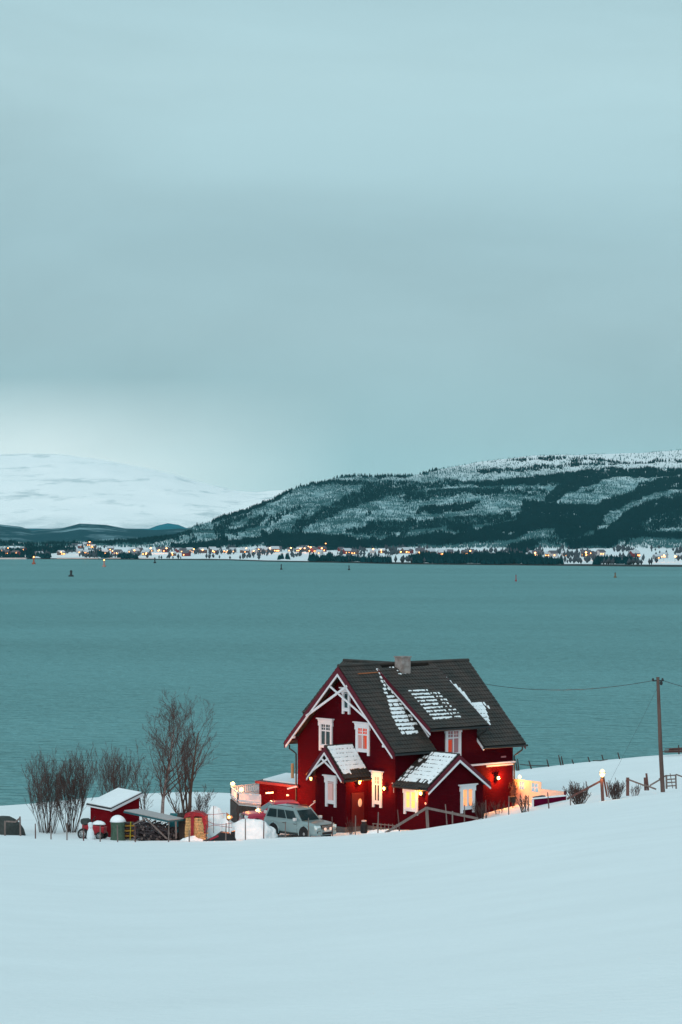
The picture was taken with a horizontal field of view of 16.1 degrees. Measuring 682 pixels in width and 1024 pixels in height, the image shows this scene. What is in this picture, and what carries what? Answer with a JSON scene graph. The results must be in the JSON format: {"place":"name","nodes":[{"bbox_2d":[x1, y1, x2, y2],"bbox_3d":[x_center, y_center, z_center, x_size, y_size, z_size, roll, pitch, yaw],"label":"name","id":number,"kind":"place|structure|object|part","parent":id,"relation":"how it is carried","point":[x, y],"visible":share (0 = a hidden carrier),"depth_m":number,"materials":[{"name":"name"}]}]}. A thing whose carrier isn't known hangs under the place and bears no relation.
{"place":"outdoors","nodes":[
{"label":"outdoors","id":0,"kind":"place"},
{"bbox_2d":[0,524,185,542],"bbox_3d":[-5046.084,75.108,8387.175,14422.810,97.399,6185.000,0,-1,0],"label":"hills","id":1,"kind":"structure","parent":0,"point":[84,532],"depth_m":6877.39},
{"bbox_2d":[26,523,187,529],"bbox_3d":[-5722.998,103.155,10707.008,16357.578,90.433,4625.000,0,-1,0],"label":"hills","id":2,"kind":"structure","parent":0,"point":[167,526],"depth_m":9231.90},
{"bbox_2d":[0,454,285,528],"bbox_3d":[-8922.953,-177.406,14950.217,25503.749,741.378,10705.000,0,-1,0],"label":"mountain","id":3,"kind":"structure","parent":0,"point":[46,491],"depth_m":12105.77,"materials":[{"name":"white snow"}]},
{"bbox_2d":[203,830,235,840],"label":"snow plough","id":4,"kind":"object","parent":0,"point":[219,836],"visible":0.86,"depth_m":140.73,"materials":[{"name":"black metal"}]},
{"bbox_2d":[0,754,681,1023],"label":"snow ground","id":5,"kind":"structure","parent":0,"point":[562,912],"depth_m":35.50,"materials":[{"name":"white snow"}]},
{"bbox_2d":[4,816,20,835],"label":"timber rack","id":6,"kind":"object","parent":5,"relation":"on","point":[19,819],"visible":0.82,"depth_m":143.28,"materials":[{"name":"brown wood"}]},
{"bbox_2d":[0,816,25,835],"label":"covered bale","id":7,"kind":"object","parent":5,"relation":"on","point":[12,828],"visible":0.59,"depth_m":144.29},
{"bbox_2d":[21,751,84,833],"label":"tall shrub","id":8,"kind":"object","parent":5,"relation":"on","point":[41,794],"visible":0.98,"depth_m":149.24,"materials":[{"name":"brown plant"}]},
{"bbox_2d":[44,744,102,832],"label":"tall shrub","id":9,"kind":"object","parent":5,"relation":"on","point":[82,787],"visible":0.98,"depth_m":150.26,"materials":[{"name":"brown plant"}]},
{"bbox_2d":[87,822,94,839],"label":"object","id":10,"kind":"object","parent":5,"relation":"on","point":[90,834],"visible":1,"depth_m":143.07,"materials":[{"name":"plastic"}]},
{"bbox_2d":[77,816,107,838],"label":"garden tractor","id":11,"kind":"object","parent":5,"relation":"on","point":[96,826],"visible":0.77,"depth_m":144.29,"materials":[{"name":"red metal"}]},
{"bbox_2d":[86,788,142,836],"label":"red shed","id":12,"kind":"structure","parent":5,"relation":"on","point":[106,808],"depth_m":148.12,"materials":[{"name":"wood"}]},
{"bbox_2d":[86,740,142,794],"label":"tall shrub","id":13,"kind":"object","parent":5,"relation":"on","point":[112,779],"visible":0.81,"depth_m":163.69,"materials":[{"name":"brown plant"}]},
{"bbox_2d":[110,815,125,840],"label":"covered barrel","id":14,"kind":"object","parent":5,"relation":"on","point":[118,820],"visible":0.98,"depth_m":143.48,"materials":[{"name":"green plastic"}]},
{"bbox_2d":[125,822,134,839],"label":"stacked frames","id":15,"kind":"structure","parent":5,"relation":"on","point":[130,834],"depth_m":144.20,"materials":[{"name":"yellow wood"}]},
{"bbox_2d":[126,755,156,821],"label":"tree","id":16,"kind":"object","parent":5,"relation":"on","point":[141,788],"visible":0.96,"depth_m":157.91,"materials":[{"name":"brown plant"}]},
{"bbox_2d":[123,809,184,840],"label":"lean-to shelter","id":17,"kind":"object","parent":5,"relation":"on","point":[156,831],"visible":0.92,"depth_m":143.85,"materials":[{"name":"brown wood"}]},
{"bbox_2d":[169,813,178,832],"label":"teal box","id":18,"kind":"object","parent":5,"relation":"on","point":[172,823],"visible":0.12,"depth_m":145.91,"materials":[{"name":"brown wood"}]},
{"bbox_2d":[141,691,216,813],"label":"birch tree","id":19,"kind":"object","parent":5,"relation":"on","point":[168,749],"visible":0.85,"depth_m":163.77,"materials":[{"name":"brown plant"}]},
{"bbox_2d":[175,803,190,839],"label":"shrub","id":20,"kind":"object","parent":5,"relation":"on","point":[181,830],"visible":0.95,"depth_m":144.15,"materials":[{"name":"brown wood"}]},
{"bbox_2d":[154,687,218,812],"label":"bare tree","id":21,"kind":"object","parent":5,"relation":"on","point":[186,771],"visible":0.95,"depth_m":149.42,"materials":[{"name":"brown plant"}]},
{"bbox_2d":[180,836,202,840],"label":"snow heap","id":22,"kind":"object","parent":5,"relation":"on","point":[193,838],"visible":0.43,"depth_m":142.20,"materials":[{"name":"white snow"}]},
{"bbox_2d":[184,810,207,839],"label":"firewood stack","id":23,"kind":"object","parent":5,"relation":"on","point":[196,821],"visible":0.93,"depth_m":143.24,"materials":[{"name":"brown wood"}]},
{"bbox_2d":[207,806,223,838],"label":"snow heap","id":24,"kind":"object","parent":5,"relation":"on","point":[218,817],"visible":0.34,"depth_m":145.78,"materials":[{"name":"white snow"}]},
{"bbox_2d":[206,806,231,832],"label":"fence","id":25,"kind":"object","parent":5,"relation":"on","point":[213,814],"visible":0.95,"depth_m":143.41,"materials":[{"name":"brown wood"}]},
{"bbox_2d":[220,818,233,833],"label":"snow heap","id":26,"kind":"object","parent":5,"relation":"on","point":[224,822],"visible":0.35,"depth_m":145.62,"materials":[{"name":"white snow"}]},
{"bbox_2d":[226,812,232,820],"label":"lantern","id":27,"kind":"object","parent":5,"relation":"on","point":[229,817],"visible":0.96,"depth_m":142.40,"materials":[{"name":"metal"}]},
{"bbox_2d":[230,782,260,822],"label":"wooden deck","id":28,"kind":"structure","parent":5,"relation":"on","point":[239,799],"depth_m":156.09,"materials":[{"name":"white wood"}]},
{"bbox_2d":[231,819,277,838],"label":"snow heap","id":29,"kind":"object","parent":5,"relation":"on","point":[254,828],"visible":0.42,"depth_m":146.16,"materials":[{"name":"white snow"}]},
{"bbox_2d":[238,800,298,820],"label":"parked car","id":30,"kind":"object","parent":5,"relation":"on","point":[258,813],"visible":0.25,"depth_m":151.89,"materials":[{"name":"paint"}]},
{"bbox_2d":[255,763,298,806],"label":"outbuilding","id":31,"kind":"structure","parent":5,"relation":"on","point":[283,786],"depth_m":157.57,"materials":[{"name":"red wood"}]},
{"bbox_2d":[263,803,335,836],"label":"parked suv","id":32,"kind":"object","parent":5,"relation":"on","point":[291,815],"visible":0.87,"depth_m":147.27,"materials":[{"name":"silver metal"}]},
{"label":"side window","id":33,"kind":"part","parent":32,"relation":"part of","materials":[{"name":"black glass"}]},
{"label":"side window","id":34,"kind":"part","parent":32,"relation":"part of","materials":[{"name":"black glass"}]},
{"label":"side window","id":35,"kind":"part","parent":32,"relation":"part of","materials":[{"name":"black glass"}]},
{"bbox_2d":[345,817,358,834],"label":"garden bush","id":36,"kind":"object","parent":5,"relation":"on","point":[350,827],"visible":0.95,"depth_m":147.39,"materials":[{"name":"brown plant"}]},
{"bbox_2d":[360,820,367,832],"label":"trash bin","id":37,"kind":"object","parent":5,"relation":"on","point":[363,827],"visible":0.96,"depth_m":147.95,"materials":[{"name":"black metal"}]},
{"bbox_2d":[377,812,378,832],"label":"fence post","id":38,"kind":"object","parent":5,"relation":"on","point":[378,824],"visible":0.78,"depth_m":139.09,"materials":[{"name":"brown wood"}]},
{"bbox_2d":[366,829,398,833],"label":"snow heap","id":39,"kind":"object","parent":5,"relation":"on","point":[375,831],"visible":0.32,"depth_m":146.16,"materials":[{"name":"white snow"}]},
{"bbox_2d":[372,823,396,829],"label":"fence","id":40,"kind":"object","parent":5,"relation":"on","point":[392,825],"visible":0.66,"depth_m":147.70,"materials":[{"name":"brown wood"}]},
{"bbox_2d":[283,656,527,832],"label":"red house","id":41,"kind":"structure","parent":5,"relation":"on","point":[406,737],"depth_m":151.50,"materials":[{"name":"wood"}]},
{"bbox_2d":[316,718,334,750],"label":"window","id":42,"kind":"structure","parent":41,"relation":"in","point":[325,724],"depth_m":153.83,"materials":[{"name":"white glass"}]},
{"bbox_2d":[339,687,350,713],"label":"window","id":43,"kind":"structure","parent":41,"relation":"in","point":[345,706],"depth_m":152.37,"materials":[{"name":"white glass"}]},
{"bbox_2d":[352,721,370,755],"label":"window","id":44,"kind":"structure","parent":41,"relation":"in","point":[362,729],"depth_m":151.08,"materials":[{"name":"white wood"}]},
{"bbox_2d":[369,770,383,807],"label":"window","id":45,"kind":"structure","parent":41,"relation":"in","point":[377,776],"depth_m":150.05,"materials":[{"name":"white glass"}]},
{"bbox_2d":[444,730,461,754],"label":"window","id":46,"kind":"structure","parent":41,"relation":"in","point":[452,738],"depth_m":151.89,"materials":[{"name":"white wood"}]},
{"bbox_2d":[385,807,477,831],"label":"fence railing","id":47,"kind":"object","parent":5,"relation":"on","point":[425,809],"visible":0.82,"depth_m":138.72,"materials":[{"name":"brown wood"}]},
{"bbox_2d":[471,798,491,818],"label":"garden bush","id":48,"kind":"object","parent":5,"relation":"on","point":[480,810],"visible":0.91,"depth_m":148.84,"materials":[{"name":"brown plant"}]},
{"bbox_2d":[490,801,505,813],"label":"garden bush","id":49,"kind":"object","parent":5,"relation":"on","point":[498,807],"visible":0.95,"depth_m":150.79,"materials":[{"name":"brown plant"}]},
{"bbox_2d":[509,796,516,807],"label":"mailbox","id":50,"kind":"object","parent":5,"relation":"on","point":[512,799],"visible":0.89,"depth_m":153.16,"materials":[{"name":"black plastic"}]},
{"bbox_2d":[509,779,517,795],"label":"climbing bush","id":51,"kind":"object","parent":5,"relation":"on","point":[512,790],"visible":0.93,"depth_m":155.13,"materials":[{"name":"brown plant"}]},
{"bbox_2d":[515,795,529,812],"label":"garden bush","id":52,"kind":"object","parent":5,"relation":"on","point":[524,804],"visible":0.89,"depth_m":147.72,"materials":[{"name":"brown plant"}]},
{"bbox_2d":[515,775,563,803],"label":"terrace screen","id":53,"kind":"object","parent":5,"relation":"on","point":[527,790],"visible":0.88,"depth_m":155.13,"materials":[{"name":"beige wood"}]},
{"bbox_2d":[519,781,538,790],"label":"window frame","id":54,"kind":"structure","parent":53,"relation":"in","point":[535,787],"depth_m":155.00,"materials":[{"name":"white wood"}]},
{"bbox_2d":[532,791,565,806],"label":"terrace box","id":55,"kind":"object","parent":5,"relation":"on","point":[540,800],"visible":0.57,"depth_m":151.51,"materials":[{"name":"wood"}]},
{"bbox_2d":[562,781,591,804],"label":"garden bush","id":56,"kind":"object","parent":5,"relation":"on","point":[580,798],"visible":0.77,"depth_m":142.70,"materials":[{"name":"brown plant"}]},
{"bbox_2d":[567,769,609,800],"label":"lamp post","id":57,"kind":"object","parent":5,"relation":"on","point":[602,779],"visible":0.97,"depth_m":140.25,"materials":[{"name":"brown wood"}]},
{"bbox_2d":[607,778,625,799],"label":"garden bush","id":58,"kind":"object","parent":5,"relation":"on","point":[615,789],"visible":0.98,"depth_m":145.79,"materials":[{"name":"grey plant"}]},
{"bbox_2d":[631,784,640,795],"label":"garden bush","id":59,"kind":"object","parent":5,"relation":"on","point":[635,791],"visible":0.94,"depth_m":145.78,"materials":[{"name":"brown plant"}]},
{"bbox_2d":[626,773,659,795],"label":"rail fence","id":60,"kind":"object","parent":5,"relation":"on","point":[646,785],"visible":0.94,"depth_m":141.25,"materials":[{"name":"brown wood"}]},
{"bbox_2d":[652,677,664,791],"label":"utility pole","id":61,"kind":"object","parent":5,"relation":"on","point":[660,747],"visible":1,"depth_m":138.39,"materials":[{"name":"brown wood"}]},
{"bbox_2d":[482,681,648,689],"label":"overhead wire","id":62,"kind":"object","parent":61,"relation":"attached to","point":[571,689],"visible":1,"depth_m":145.86,"materials":[{"name":"metal"}]},
{"bbox_2d":[659,774,681,788],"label":"gate","id":63,"kind":"structure","parent":5,"relation":"on","point":[671,782],"depth_m":140.30,"materials":[{"name":"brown wood"}]},
{"bbox_2d":[663,748,681,752],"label":"plank heap","id":64,"kind":"object","parent":5,"relation":"on","point":[677,750],"visible":1,"depth_m":187.22,"materials":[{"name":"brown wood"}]},
{"bbox_2d":[0,559,681,805],"bbox_3d":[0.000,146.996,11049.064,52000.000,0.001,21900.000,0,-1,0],"label":"sea","id":65,"kind":"structure","parent":0,"point":[96,654],"depth_m":648.19,"materials":[{"name":"liquid"}]},
{"bbox_2d":[0,558,140,558],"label":"quay","id":66,"kind":"structure","parent":65,"relation":"in","point":[64,558],"depth_m":3353.51,"materials":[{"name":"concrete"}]},
{"bbox_2d":[0,450,681,566],"bbox_3d":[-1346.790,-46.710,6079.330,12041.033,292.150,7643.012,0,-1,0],"label":"hills","id":67,"kind":"structure","parent":0,"point":[670,561],"depth_m":4871.01,"materials":[{"name":"white snow"}]},
{"bbox_2d":[56,550,64,554],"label":"village house","id":68,"kind":"structure","parent":67,"relation":"on","point":[58,552],"depth_m":3638.00,"materials":[{"name":"grey"}]},
{"bbox_2d":[107,546,113,550],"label":"village house","id":69,"kind":"structure","parent":67,"relation":"on","point":[109,548],"depth_m":3907.59,"materials":[{"name":"grey"}]},
{"bbox_2d":[113,549,122,553],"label":"village house","id":70,"kind":"structure","parent":67,"relation":"on","point":[117,550],"depth_m":3602.19,"materials":[{"name":"grey"}]},
{"bbox_2d":[130,548,139,553],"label":"village house","id":71,"kind":"structure","parent":67,"relation":"on","point":[135,551],"depth_m":3665.42,"materials":[{"name":"grey"}]},
{"bbox_2d":[141,550,150,555],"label":"village house","id":72,"kind":"structure","parent":67,"relation":"on","point":[145,552],"depth_m":3583.94,"materials":[{"name":"grey"}]},
{"bbox_2d":[156,547,161,551],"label":"village house","id":73,"kind":"structure","parent":67,"relation":"on","point":[158,549],"depth_m":3833.84,"materials":[{"name":"grey"}]},
{"bbox_2d":[182,551,190,555],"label":"village house","id":74,"kind":"structure","parent":67,"relation":"on","point":[186,553],"depth_m":3488.09,"materials":[{"name":"grey"}]},
{"bbox_2d":[198,547,207,552],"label":"village house","id":75,"kind":"structure","parent":67,"relation":"on","point":[205,549],"depth_m":3699.69,"materials":[{"name":"grey"}]},
{"bbox_2d":[271,546,279,551],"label":"village house","id":76,"kind":"structure","parent":67,"relation":"on","point":[275,548],"depth_m":3608.66,"materials":[{"name":"grey"}]},
{"bbox_2d":[310,547,318,551],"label":"village house","id":77,"kind":"structure","parent":67,"relation":"on","point":[313,549],"depth_m":3535.05,"materials":[{"name":"red"}]},
{"bbox_2d":[317,546,326,551],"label":"village house","id":78,"kind":"structure","parent":67,"relation":"on","point":[324,548],"depth_m":3561.08,"materials":[{"name":"grey"}]},
{"bbox_2d":[0,455,681,564],"bbox_3d":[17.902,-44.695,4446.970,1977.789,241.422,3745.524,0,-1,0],"label":"conifer forest","id":79,"kind":"object","parent":67,"relation":"on","point":[563,520],"visible":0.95,"depth_m":4446.69,"materials":[{"name":"green plant"}]},
{"bbox_2d":[0,449,681,548],"bbox_3d":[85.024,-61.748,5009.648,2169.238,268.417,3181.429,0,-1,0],"label":"birch forest","id":80,"kind":"object","parent":67,"relation":"on","point":[544,543],"visible":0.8,"depth_m":4854.70,"materials":[{"name":"plant"}]},
{"bbox_2d":[10,544,681,564],"bbox_3d":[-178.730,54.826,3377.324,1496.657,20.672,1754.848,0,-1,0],"label":"shore wood","id":81,"kind":"object","parent":67,"relation":"on","point":[575,555],"visible":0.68,"depth_m":3296.14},
{"bbox_2d":[342,548,350,553],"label":"village house","id":82,"kind":"structure","parent":67,"relation":"on","point":[344,550],"depth_m":3430.08,"materials":[{"name":"grey"}]},
{"bbox_2d":[350,549,358,554],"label":"village house","id":83,"kind":"structure","parent":67,"relation":"on","point":[354,551],"depth_m":3386.91,"materials":[{"name":"grey"}]},
{"bbox_2d":[378,548,384,552],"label":"village house","id":84,"kind":"structure","parent":67,"relation":"on","point":[380,549],"depth_m":3417.10,"materials":[{"name":"grey"}]},
{"bbox_2d":[401,547,410,553],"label":"village house","id":85,"kind":"structure","parent":67,"relation":"on","point":[404,550],"depth_m":3355.54,"materials":[{"name":"grey"}]},
{"bbox_2d":[415,548,424,552],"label":"village house","id":86,"kind":"structure","parent":67,"relation":"on","point":[417,550],"depth_m":3316.84,"materials":[{"name":"grey"}]},
{"bbox_2d":[437,549,446,553],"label":"village house","id":87,"kind":"structure","parent":67,"relation":"on","point":[441,551],"depth_m":3211.17,"materials":[{"name":"grey"}]},
{"bbox_2d":[532,550,541,555],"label":"village house","id":88,"kind":"structure","parent":67,"relation":"on","point":[533,551],"depth_m":3075.88,"materials":[{"name":"grey"}]},
{"bbox_2d":[548,550,557,556],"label":"village house","id":89,"kind":"structure","parent":67,"relation":"on","point":[553,553],"depth_m":3066.09,"materials":[{"name":"grey"}]},
{"bbox_2d":[580,550,590,556],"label":"village house","id":90,"kind":"structure","parent":67,"relation":"on","point":[584,551],"depth_m":3078.92,"materials":[{"name":"grey"}]},
{"bbox_2d":[596,549,605,554],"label":"village house","id":91,"kind":"structure","parent":67,"relation":"on","point":[600,551],"depth_m":3164.19,"materials":[{"name":"grey"}]},
{"bbox_2d":[628,550,639,556],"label":"village house","id":92,"kind":"structure","parent":67,"relation":"on","point":[633,552],"depth_m":2995.15,"materials":[{"name":"red"}]},
{"bbox_2d":[652,554,660,558],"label":"village house","id":93,"kind":"structure","parent":67,"relation":"on","point":[657,555],"depth_m":2895.94,"materials":[{"name":"grey"}]},
{"bbox_2d":[659,552,668,557],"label":"village house","id":94,"kind":"structure","parent":67,"relation":"on","point":[666,554],"depth_m":2952.15,"materials":[{"name":"grey"}]},
{"bbox_2d":[0,0,681,491],"label":"sky","id":95,"kind":"structure","parent":0,"point":[246,245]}
]}

